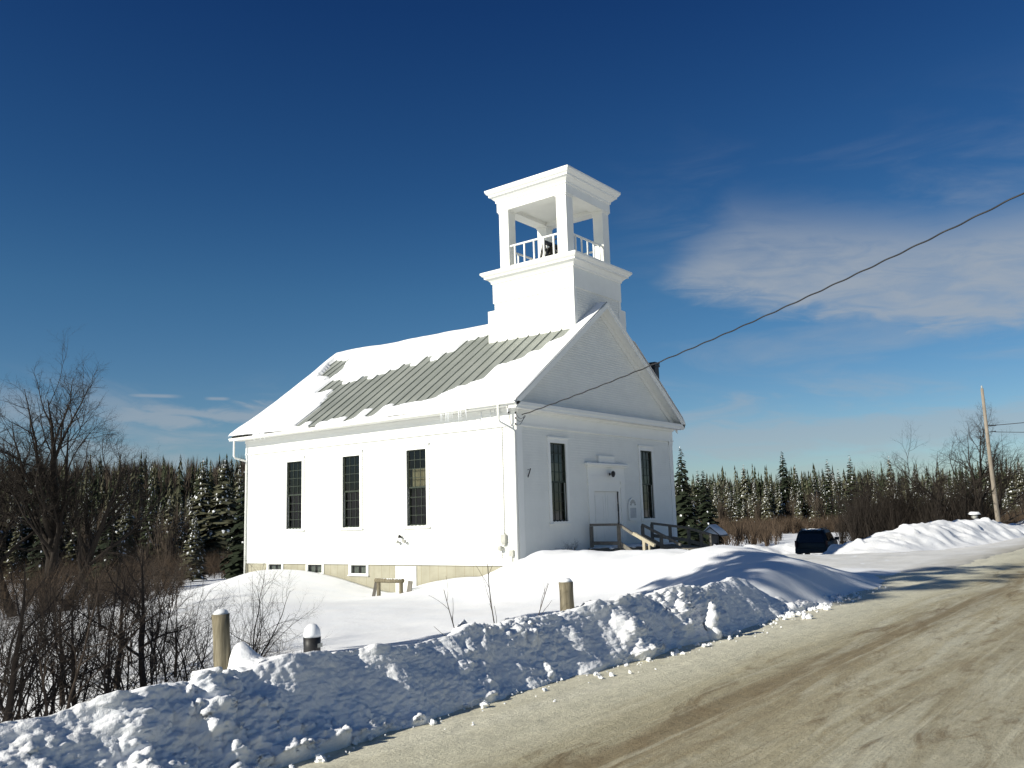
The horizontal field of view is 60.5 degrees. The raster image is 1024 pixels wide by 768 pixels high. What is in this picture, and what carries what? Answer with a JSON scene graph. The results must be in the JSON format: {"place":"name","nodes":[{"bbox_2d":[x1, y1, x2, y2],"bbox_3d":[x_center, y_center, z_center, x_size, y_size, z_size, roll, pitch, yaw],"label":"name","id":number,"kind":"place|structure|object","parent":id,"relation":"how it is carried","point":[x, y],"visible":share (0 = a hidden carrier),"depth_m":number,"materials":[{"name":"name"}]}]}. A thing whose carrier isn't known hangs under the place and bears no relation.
{"place":"outdoors","nodes":[
{"label":"outdoors","id":0,"kind":"place"},
{"bbox_2d":[0,530,905,720],"bbox_3d":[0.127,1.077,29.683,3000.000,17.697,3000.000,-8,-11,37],"label":"ground","id":1,"kind":"structure","parent":0,"point":[353,616],"depth_m":21.06,"materials":[{"name":"snow"}]},
{"bbox_2d":[0,514,11,568],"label":"spruce tree","id":2,"kind":"object","parent":1,"relation":"on","point":[4,548],"visible":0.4,"depth_m":101.89,"materials":[{"name":"green plant"}]},
{"bbox_2d":[3,523,28,578],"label":"spruce tree","id":3,"kind":"object","parent":1,"relation":"on","point":[17,534],"visible":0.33,"depth_m":99.64,"materials":[{"name":"green plant"}]},
{"bbox_2d":[8,536,27,581],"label":"spruce tree","id":4,"kind":"object","parent":1,"relation":"on","point":[20,552],"visible":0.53,"depth_m":95.15,"materials":[{"name":"green plant"}]},
{"bbox_2d":[15,492,38,565],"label":"spruce tree","id":5,"kind":"object","parent":1,"relation":"on","point":[28,541],"visible":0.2,"depth_m":106.23,"materials":[{"name":"green plant"}]},
{"bbox_2d":[0,612,54,721],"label":"bare shrub","id":6,"kind":"object","parent":1,"relation":"on","point":[2,712],"visible":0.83,"depth_m":8.33,"materials":[{"name":"brown plant"}]},
{"bbox_2d":[0,534,61,709],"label":"bare shrub","id":7,"kind":"object","parent":1,"relation":"on","point":[16,634],"visible":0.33,"depth_m":12.81,"materials":[{"name":"brown plant"}]},
{"bbox_2d":[22,512,58,586],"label":"spruce tree","id":8,"kind":"object","parent":1,"relation":"on","point":[42,554],"visible":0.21,"depth_m":68.84,"materials":[{"name":"green plant"}]},
{"bbox_2d":[0,589,83,719],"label":"bare shrub","id":9,"kind":"object","parent":1,"relation":"on","point":[28,672],"visible":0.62,"depth_m":10.61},
{"bbox_2d":[1,558,95,718],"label":"bare shrub","id":10,"kind":"object","parent":1,"relation":"on","point":[36,614],"visible":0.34,"depth_m":14.17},
{"bbox_2d":[0,529,101,722],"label":"bare shrub","id":11,"kind":"object","parent":1,"relation":"on","point":[13,692],"visible":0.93,"depth_m":10.02,"materials":[{"name":"plant"}]},
{"bbox_2d":[0,563,105,720],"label":"bare shrub","id":12,"kind":"object","parent":1,"relation":"on","point":[19,693],"visible":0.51,"depth_m":11.21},
{"bbox_2d":[0,632,110,722],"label":"bare shrub","id":13,"kind":"object","parent":1,"relation":"on","point":[20,714],"visible":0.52,"depth_m":10.78,"materials":[{"name":"brown plant"}]},
{"bbox_2d":[0,605,112,718],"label":"bare shrub","id":14,"kind":"object","parent":1,"relation":"on","point":[39,675],"visible":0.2,"depth_m":12.79,"materials":[{"name":"brown plant"}]},
{"bbox_2d":[0,549,127,707],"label":"bare shrub","id":15,"kind":"object","parent":1,"relation":"on","point":[63,634],"visible":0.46,"depth_m":12.23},
{"bbox_2d":[3,573,125,706],"bbox_3d":[-5.552,3.450,10.948,1.347,2.202,1.363,-2,-9,1],"label":"bare shrub","id":16,"kind":"object","parent":1,"relation":"on","point":[73,703],"visible":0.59,"depth_m":11.03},
{"bbox_2d":[26,568,107,705],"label":"bare shrub","id":17,"kind":"object","parent":1,"relation":"on","point":[69,617],"visible":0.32,"depth_m":14.58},
{"bbox_2d":[1,571,133,715],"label":"bare shrub","id":18,"kind":"object","parent":1,"relation":"on","point":[58,681],"visible":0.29,"depth_m":13.89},
{"bbox_2d":[6,640,131,716],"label":"bare shrub","id":19,"kind":"object","parent":1,"relation":"on","point":[69,685],"visible":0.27,"depth_m":11.99,"materials":[{"name":"brown plant"}]},
{"bbox_2d":[0,498,144,718],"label":"bare shrub","id":20,"kind":"object","parent":1,"relation":"on","point":[46,633],"visible":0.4,"depth_m":11.91,"materials":[{"name":"brown plant"}]},
{"bbox_2d":[61,505,87,574],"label":"spruce tree","id":21,"kind":"object","parent":1,"relation":"on","point":[73,557],"visible":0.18,"depth_m":97.48,"materials":[{"name":"green plant"}]},
{"bbox_2d":[0,521,150,714],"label":"bare shrub","id":22,"kind":"object","parent":1,"relation":"on","point":[64,636],"visible":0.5,"depth_m":12.01,"materials":[{"name":"brown plant"}]},
{"bbox_2d":[0,324,176,616],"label":"bare tree","id":23,"kind":"object","parent":1,"relation":"on","point":[47,481],"visible":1,"depth_m":49.10,"materials":[{"name":"brown plant"}]},
{"bbox_2d":[49,525,127,626],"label":"bare shrub","id":24,"kind":"object","parent":1,"relation":"on","point":[88,586],"visible":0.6,"depth_m":24.73,"materials":[{"name":"brown plant"}]},
{"bbox_2d":[0,513,182,715],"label":"bare shrub","id":25,"kind":"object","parent":1,"relation":"on","point":[70,699],"visible":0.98,"depth_m":9.17,"materials":[{"name":"plant"}]},
{"bbox_2d":[72,547,121,628],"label":"bare shrub","id":26,"kind":"object","parent":1,"relation":"on","point":[96,580],"visible":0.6,"depth_m":25.08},
{"bbox_2d":[2,594,199,714],"bbox_3d":[-5.311,3.568,11.116,2.336,2.038,2.369,4,-10,-33],"label":"bare shrub","id":27,"kind":"object","parent":1,"relation":"on","point":[97,691],"visible":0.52,"depth_m":10.89,"materials":[{"name":"brown plant"}]},
{"bbox_2d":[9,512,197,702],"bbox_3d":[-5.065,2.956,11.105,2.254,2.961,2.179,2,-10,-24],"label":"bare shrub","id":28,"kind":"object","parent":1,"relation":"on","point":[105,677],"visible":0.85,"depth_m":10.90,"materials":[{"name":"plant"}]},
{"bbox_2d":[87,506,122,592],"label":"spruce tree","id":29,"kind":"object","parent":1,"relation":"on","point":[101,545],"visible":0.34,"depth_m":65.88,"materials":[{"name":"green plant"}]},
{"bbox_2d":[0,546,232,619],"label":"alder brush","id":30,"kind":"object","parent":1,"relation":"on","point":[213,569],"visible":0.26,"depth_m":56.85,"materials":[{"name":"plant"}]},
{"bbox_2d":[51,570,188,694],"bbox_3d":[-5.399,3.600,11.978,1.769,2.257,2.154,-7,-10,30],"label":"bare shrub","id":31,"kind":"object","parent":1,"relation":"on","point":[128,685],"visible":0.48,"depth_m":12.12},
{"bbox_2d":[103,482,138,561],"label":"spruce tree","id":32,"kind":"object","parent":1,"relation":"on","point":[119,519],"visible":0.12,"depth_m":103.90,"materials":[{"name":"green plant"}]},
{"bbox_2d":[56,585,194,698],"bbox_3d":[-5.799,4.024,13.290,1.873,1.950,2.221,-2,-9,0],"label":"bare shrub","id":33,"kind":"object","parent":1,"relation":"on","point":[137,646],"visible":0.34,"depth_m":13.18,"materials":[{"name":"brown plant"}]},
{"bbox_2d":[116,498,137,568],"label":"spruce tree","id":34,"kind":"object","parent":1,"relation":"on","point":[124,524],"visible":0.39,"depth_m":100.86,"materials":[{"name":"green plant"}]},
{"bbox_2d":[60,523,200,686],"bbox_3d":[-5.254,3.258,11.993,1.696,2.772,1.717,-7,-10,32],"label":"bare shrub","id":35,"kind":"object","parent":1,"relation":"on","point":[141,637],"visible":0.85,"depth_m":12.08,"materials":[{"name":"plant"}]},
{"bbox_2d":[58,596,212,689],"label":"bare shrub","id":36,"kind":"object","parent":1,"relation":"on","point":[147,652],"visible":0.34,"depth_m":12.95,"materials":[{"name":"brown plant"}]},
{"bbox_2d":[93,542,185,688],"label":"bare shrub","id":37,"kind":"object","parent":1,"relation":"on","point":[124,581],"visible":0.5,"depth_m":15.45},
{"bbox_2d":[42,560,238,700],"bbox_3d":[-4.462,3.300,11.059,2.497,2.193,2.106,5,-11,-38],"label":"bare shrub","id":38,"kind":"object","parent":1,"relation":"on","point":[186,647],"visible":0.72,"depth_m":11.15,"materials":[{"name":"brown plant"}]},
{"bbox_2d":[136,464,160,566],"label":"spruce tree","id":39,"kind":"object","parent":1,"relation":"on","point":[146,537],"visible":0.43,"depth_m":100.97,"materials":[{"name":"green plant"}]},
{"bbox_2d":[89,556,211,683],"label":"bare shrub","id":40,"kind":"object","parent":1,"relation":"on","point":[164,665],"visible":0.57,"depth_m":13.37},
{"bbox_2d":[156,497,176,563],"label":"spruce tree","id":41,"kind":"object","parent":1,"relation":"on","point":[165,522],"visible":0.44,"depth_m":105.92,"materials":[{"name":"green plant"}]},
{"bbox_2d":[116,496,223,674],"bbox_3d":[-6.555,3.711,16.376,2.676,3.608,1.630,-8,-11,36],"label":"bare shrub","id":42,"kind":"object","parent":1,"relation":"on","point":[157,590],"visible":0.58,"depth_m":16.14,"materials":[{"name":"brown plant"}]},
{"bbox_2d":[131,544,209,613],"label":"bare shrub","id":43,"kind":"object","parent":1,"relation":"on","point":[169,576],"visible":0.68,"depth_m":23.72,"materials":[{"name":"brown plant"}]},
{"bbox_2d":[151,551,198,608],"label":"bare shrub","id":44,"kind":"object","parent":1,"relation":"on","point":[173,578],"visible":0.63,"depth_m":27.75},
{"bbox_2d":[136,569,223,681],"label":"bare shrub","id":45,"kind":"object","parent":1,"relation":"on","point":[173,626],"visible":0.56,"depth_m":13.07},
{"bbox_2d":[171,512,188,560],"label":"spruce tree","id":46,"kind":"object","parent":1,"relation":"on","point":[182,533],"visible":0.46,"depth_m":102.41,"materials":[{"name":"green plant"}]},
{"bbox_2d":[125,578,238,682],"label":"bare shrub","id":47,"kind":"object","parent":1,"relation":"on","point":[183,674],"visible":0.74,"depth_m":11.14,"materials":[{"name":"brown plant"}]},
{"bbox_2d":[166,593,210,676],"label":"bare shrub","id":48,"kind":"object","parent":1,"relation":"on","point":[183,625],"visible":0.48,"depth_m":15.26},
{"bbox_2d":[138,627,249,685],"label":"bare shrub","id":49,"kind":"object","parent":1,"relation":"on","point":[187,661],"visible":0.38,"depth_m":10.56,"materials":[{"name":"brown plant"}]},
{"bbox_2d":[179,511,210,581],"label":"spruce tree","id":50,"kind":"object","parent":1,"relation":"on","point":[191,543],"visible":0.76,"depth_m":77.39,"materials":[{"name":"green plant"}]},
{"bbox_2d":[183,460,220,565],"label":"spruce tree","id":51,"kind":"object","parent":1,"relation":"on","point":[204,495],"visible":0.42,"depth_m":107.91,"materials":[{"name":"green plant"}]},
{"bbox_2d":[151,580,275,682],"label":"bare shrub","id":52,"kind":"object","parent":1,"relation":"on","point":[238,633],"visible":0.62,"depth_m":11.99,"materials":[{"name":"brown plant"}]},
{"bbox_2d":[197,460,242,565],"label":"spruce tree","id":53,"kind":"object","parent":1,"relation":"on","point":[222,512],"visible":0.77,"depth_m":105.48,"materials":[{"name":"green plant"}]},
{"bbox_2d":[219,472,246,579],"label":"spruce tree","id":54,"kind":"object","parent":1,"relation":"on","point":[237,564],"visible":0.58,"depth_m":67.15,"materials":[{"name":"green plant"}]},
{"bbox_2d":[208,532,324,656],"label":"bare shrub","id":55,"kind":"object","parent":1,"relation":"on","point":[261,623],"visible":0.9,"depth_m":13.72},
{"bbox_2d":[239,614,301,656],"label":"bare shrub","id":56,"kind":"object","parent":1,"relation":"on","point":[278,652],"visible":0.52,"depth_m":9.94,"materials":[{"name":"brown plant"}]},
{"bbox_2d":[372,578,404,595],"bbox_3d":[-4.295,7.230,30.413,1.428,0.979,0.234,-7,-10,33],"label":"log railing","id":57,"kind":"object","parent":1,"relation":"on","point":[377,584],"visible":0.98,"depth_m":30.55,"materials":[{"name":"brown wood"}]},
{"bbox_2d":[0,577,842,767],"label":"snow bank","id":58,"kind":"structure","parent":1,"relation":"on","point":[249,707],"depth_m":6.87,"materials":[{"name":"snow"}]},
{"bbox_2d":[212,609,230,669],"bbox_3d":[-2.243,2.280,6.810,0.190,1.045,0.136,1,-9,-15],"label":"guard post","id":59,"kind":"object","parent":58,"relation":"on","point":[221,636],"visible":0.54,"depth_m":6.80,"materials":[{"name":"brown wood"}]},
{"bbox_2d":[303,623,322,652],"bbox_3d":[-1.832,2.683,8.036,0.162,0.951,0.161,-8,-11,37],"label":"marker post","id":60,"kind":"object","parent":58,"relation":"on","point":[312,638],"visible":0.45,"depth_m":8.03,"materials":[{"name":"black metal"}]},
{"bbox_2d":[704,602,721,639],"bbox_3d":[2.615,3.136,11.472,0.232,0.565,0.256,-1,-9,-4],"label":"snow chunk","id":61,"kind":"object","parent":58,"relation":"on","point":[712,627],"visible":0.91,"depth_m":11.41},
{"bbox_2d":[228,165,685,591],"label":"church","id":62,"kind":"structure","parent":1,"relation":"on","point":[417,461],"depth_m":34.16,"materials":[{"name":"white paint"}]},
{"bbox_2d":[282,455,304,531],"bbox_3d":[-8.996,4.550,36.374,1.340,3.080,0.200,-8,-11,37],"label":"window","id":63,"kind":"structure","parent":62,"relation":"in","point":[294,480],"depth_m":36.46,"materials":[{"name":"glass"}]},
{"bbox_2d":[306,564,323,573],"bbox_3d":[-7.888,7.405,35.166,1.160,0.495,0.130,-8,-11,37],"label":"basement window","id":64,"kind":"structure","parent":62,"relation":"in","point":[319,568],"depth_m":35.19,"materials":[{"name":"white paint"}]},
{"bbox_2d":[338,449,362,529],"bbox_3d":[-6.256,4.145,34.285,1.340,3.080,0.200,-8,-11,37],"label":"window","id":65,"kind":"structure","parent":62,"relation":"in","point":[351,478],"depth_m":34.36,"materials":[{"name":"glass"}]},
{"bbox_2d":[347,564,368,575],"bbox_3d":[-5.866,7.107,33.624,1.160,0.495,0.130,-8,-11,37],"label":"basement window","id":66,"kind":"structure","parent":62,"relation":"in","point":[354,569],"depth_m":33.64,"materials":[{"name":"white paint"}]},
{"bbox_2d":[395,566,416,591],"bbox_3d":[-3.832,7.600,31.986,1.050,1.900,0.125,-8,-11,37],"label":"basement door","id":67,"kind":"structure","parent":62,"relation":"in","point":[408,573],"depth_m":32.04,"materials":[{"name":"white paint"}]},
{"bbox_2d":[402,442,430,528],"bbox_3d":[-3.476,3.734,32.165,1.340,3.080,0.200,-8,-11,37],"label":"window","id":68,"kind":"structure","parent":62,"relation":"in","point":[416,463],"depth_m":32.24,"materials":[{"name":"glass"}]},
{"bbox_2d":[540,238,557,257],"bbox_3d":[1.620,-5.437,36.061,0.886,1.474,1.120,-8,-11,37],"label":"bell","id":69,"kind":"object","parent":62,"relation":"on","point":[549,251],"visible":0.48,"depth_m":35.81,"materials":[{"name":"brown metal"}]},
{"bbox_2d":[546,436,571,524],"bbox_3d":[1.638,3.435,31.224,0.200,3.080,1.320,-8,-11,37],"label":"window","id":70,"kind":"structure","parent":62,"relation":"in","point":[558,464],"depth_m":31.34,"materials":[{"name":"glass"}]},
{"bbox_2d":[594,491,606,546],"bbox_3d":[3.313,5.105,33.189,0.050,2.070,0.884,-8,-11,37],"label":"door","id":71,"kind":"structure","parent":62,"relation":"in","point":[600,507],"depth_m":33.24,"materials":[{"name":"white paint"}]},
{"bbox_2d":[605,492,618,545],"bbox_3d":[3.870,5.196,33.886,0.070,2.070,0.886,-8,-11,37],"label":"door","id":72,"kind":"structure","parent":62,"relation":"in","point":[611,503],"depth_m":33.87,"materials":[{"name":"white paint"}]},
{"bbox_2d":[628,498,638,520],"bbox_3d":[4.823,4.985,34.969,0.100,0.900,0.620,-8,-11,37],"label":"notice board","id":73,"kind":"object","parent":62,"relation":"attached to","point":[632,509],"visible":1,"depth_m":34.91,"materials":[{"name":"white paint"}]},
{"bbox_2d":[637,445,658,520],"bbox_3d":[5.562,4.092,36.244,0.200,3.080,1.320,-8,-11,37],"label":"window","id":74,"kind":"structure","parent":62,"relation":"in","point":[646,460],"depth_m":36.38,"materials":[{"name":"glass"}]},
{"bbox_2d":[522,193,1023,414],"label":"service cable","id":75,"kind":"object","parent":62,"relation":"attached to","point":[796,301],"visible":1,"depth_m":20.80,"materials":[{"name":"black metal"}]},
{"bbox_2d":[0,450,1023,532],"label":"distant wood","id":76,"kind":"object","parent":1,"relation":"on","point":[170,494],"visible":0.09,"depth_m":185.02,"materials":[{"name":"plant"}]},
{"bbox_2d":[0,476,1023,571],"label":"hardwood scrub","id":77,"kind":"object","parent":1,"relation":"on","point":[170,542],"visible":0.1,"depth_m":107.16,"materials":[{"name":"plant"}]},
{"bbox_2d":[0,454,1023,508],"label":"hardwood ridge","id":78,"kind":"structure","parent":1,"relation":"on","point":[187,483],"depth_m":200.26,"materials":[{"name":"plant"}]},
{"bbox_2d":[559,577,573,610],"bbox_3d":[0.688,2.903,10.811,0.190,1.016,0.195,-8,-11,37],"label":"guard post","id":79,"kind":"object","parent":1,"relation":"on","point":[566,593],"visible":0.49,"depth_m":10.79,"materials":[{"name":"brown wood"}]},
{"bbox_2d":[589,522,712,550],"bbox_3d":[5.782,5.801,32.446,4.697,1.422,4.264,-8,-11,37],"label":"railing","id":80,"kind":"object","parent":1,"relation":"on","point":[649,543],"visible":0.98,"depth_m":32.99,"materials":[{"name":"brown wood"}]},
{"bbox_2d":[674,447,706,549],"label":"spruce tree","id":81,"kind":"object","parent":1,"relation":"on","point":[684,505],"visible":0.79,"depth_m":75.22,"materials":[{"name":"green plant"}]},
{"bbox_2d":[694,470,722,544],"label":"spruce tree","id":82,"kind":"object","parent":1,"relation":"on","point":[705,511],"visible":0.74,"depth_m":96.14,"materials":[{"name":"green plant"}]},
{"bbox_2d":[704,524,728,544],"bbox_3d":[7.912,6.236,34.095,0.760,1.550,1.040,-7,-10,29],"label":"information kiosk","id":83,"kind":"object","parent":1,"relation":"on","point":[715,530],"visible":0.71,"depth_m":33.92,"materials":[{"name":"brown wood"}]},
{"bbox_2d":[730,488,741,522],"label":"spruce tree","id":84,"kind":"object","parent":1,"relation":"on","point":[735,509],"visible":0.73,"depth_m":162.91,"materials":[{"name":"green plant"}]},
{"bbox_2d":[738,465,752,508],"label":"spruce tree","id":85,"kind":"object","parent":1,"relation":"on","point":[744,491],"visible":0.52,"depth_m":182.86,"materials":[{"name":"green plant"}]},
{"bbox_2d":[687,542,821,554],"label":"snow pile","id":86,"kind":"object","parent":1,"relation":"on","point":[787,548],"visible":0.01,"depth_m":56.23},
{"bbox_2d":[748,481,762,521],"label":"spruce tree","id":87,"kind":"object","parent":1,"relation":"on","point":[754,496],"visible":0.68,"depth_m":163.90,"materials":[{"name":"green plant"}]},
{"bbox_2d":[760,487,774,520],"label":"spruce tree","id":88,"kind":"object","parent":1,"relation":"on","point":[766,503],"visible":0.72,"depth_m":161.77,"materials":[{"name":"green plant"}]},
{"bbox_2d":[775,487,786,521],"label":"spruce tree","id":89,"kind":"object","parent":1,"relation":"on","point":[780,509],"visible":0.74,"depth_m":164.65,"materials":[{"name":"green plant"}]},
{"bbox_2d":[774,452,795,514],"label":"spruce tree","id":90,"kind":"object","parent":1,"relation":"on","point":[784,486],"visible":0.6,"depth_m":176.07,"materials":[{"name":"green plant"}]},
{"bbox_2d":[794,488,804,520],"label":"spruce tree","id":91,"kind":"object","parent":1,"relation":"on","point":[799,510],"visible":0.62,"depth_m":162.72,"materials":[{"name":"green plant"}]},
{"bbox_2d":[819,484,833,520],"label":"spruce tree","id":92,"kind":"object","parent":1,"relation":"on","point":[823,495],"visible":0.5,"depth_m":166.88,"materials":[{"name":"green plant"}]},
{"bbox_2d":[823,459,833,504],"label":"spruce tree","id":93,"kind":"object","parent":1,"relation":"on","point":[828,481],"visible":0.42,"depth_m":173.89,"materials":[{"name":"green plant"}]},
{"bbox_2d":[843,455,861,504],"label":"spruce tree","id":94,"kind":"object","parent":1,"relation":"on","point":[848,477],"visible":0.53,"depth_m":172.34,"materials":[{"name":"green plant"}]},
{"bbox_2d":[697,507,1023,546],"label":"meadow brush","id":95,"kind":"object","parent":1,"relation":"on","point":[761,531],"visible":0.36,"depth_m":135.25,"materials":[{"name":"plant"}]},
{"bbox_2d":[827,468,927,534],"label":"bare tree","id":96,"kind":"object","parent":1,"relation":"on","point":[851,494],"visible":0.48,"depth_m":60.45,"materials":[{"name":"brown plant"}]},
{"bbox_2d":[814,474,1009,543],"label":"tangled brush","id":97,"kind":"object","parent":1,"relation":"on","point":[867,520],"visible":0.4,"depth_m":57.27,"materials":[{"name":"brown plant"}]},
{"bbox_2d":[843,454,997,522],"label":"bare tree","id":98,"kind":"object","parent":1,"relation":"on","point":[900,499],"visible":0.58,"depth_m":58.17,"materials":[{"name":"brown plant"}]},
{"bbox_2d":[822,517,1023,553],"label":"snow pile","id":99,"kind":"object","parent":1,"relation":"on","point":[939,535],"visible":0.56,"depth_m":39.57,"materials":[{"name":"snow"}]},
{"bbox_2d":[861,399,1023,524],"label":"bare tree","id":100,"kind":"object","parent":1,"relation":"on","point":[981,476],"visible":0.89,"depth_m":55.53,"materials":[{"name":"brown plant"}]},
{"bbox_2d":[980,386,1000,521],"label":"utility pole","id":101,"kind":"object","parent":1,"relation":"on","point":[993,486],"visible":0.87,"depth_m":53.79,"materials":[{"name":"brown wood"}]},
{"bbox_2d":[1001,467,1017,519],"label":"spruce tree","id":102,"kind":"object","parent":1,"relation":"on","point":[1010,495],"visible":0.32,"depth_m":150.82,"materials":[{"name":"green plant"}]},
{"bbox_2d":[0,0,1023,489],"label":"sky","id":103,"kind":"structure","parent":0,"point":[230,199],"materials":[{"name":"blue"}]},
{"bbox_2d":[282,548,1023,767],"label":"road","id":104,"kind":"structure","parent":0,"point":[922,669],"depth_m":7.56,"materials":[{"name":"asphalt"}]},
{"bbox_2d":[289,586,886,767],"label":"snow crumbs","id":105,"kind":"object","parent":104,"relation":"on","point":[356,740],"visible":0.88,"depth_m":10.81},
{"bbox_2d":[781,537,1023,571],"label":"driveway","id":106,"kind":"structure","parent":0,"point":[934,560],"depth_m":28.22,"materials":[{"name":"snow"}]},
{"bbox_2d":[795,527,838,553],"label":"suv","id":107,"kind":"object","parent":106,"relation":"on","point":[813,540],"visible":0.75,"depth_m":45.53,"materials":[{"name":"black paint"}]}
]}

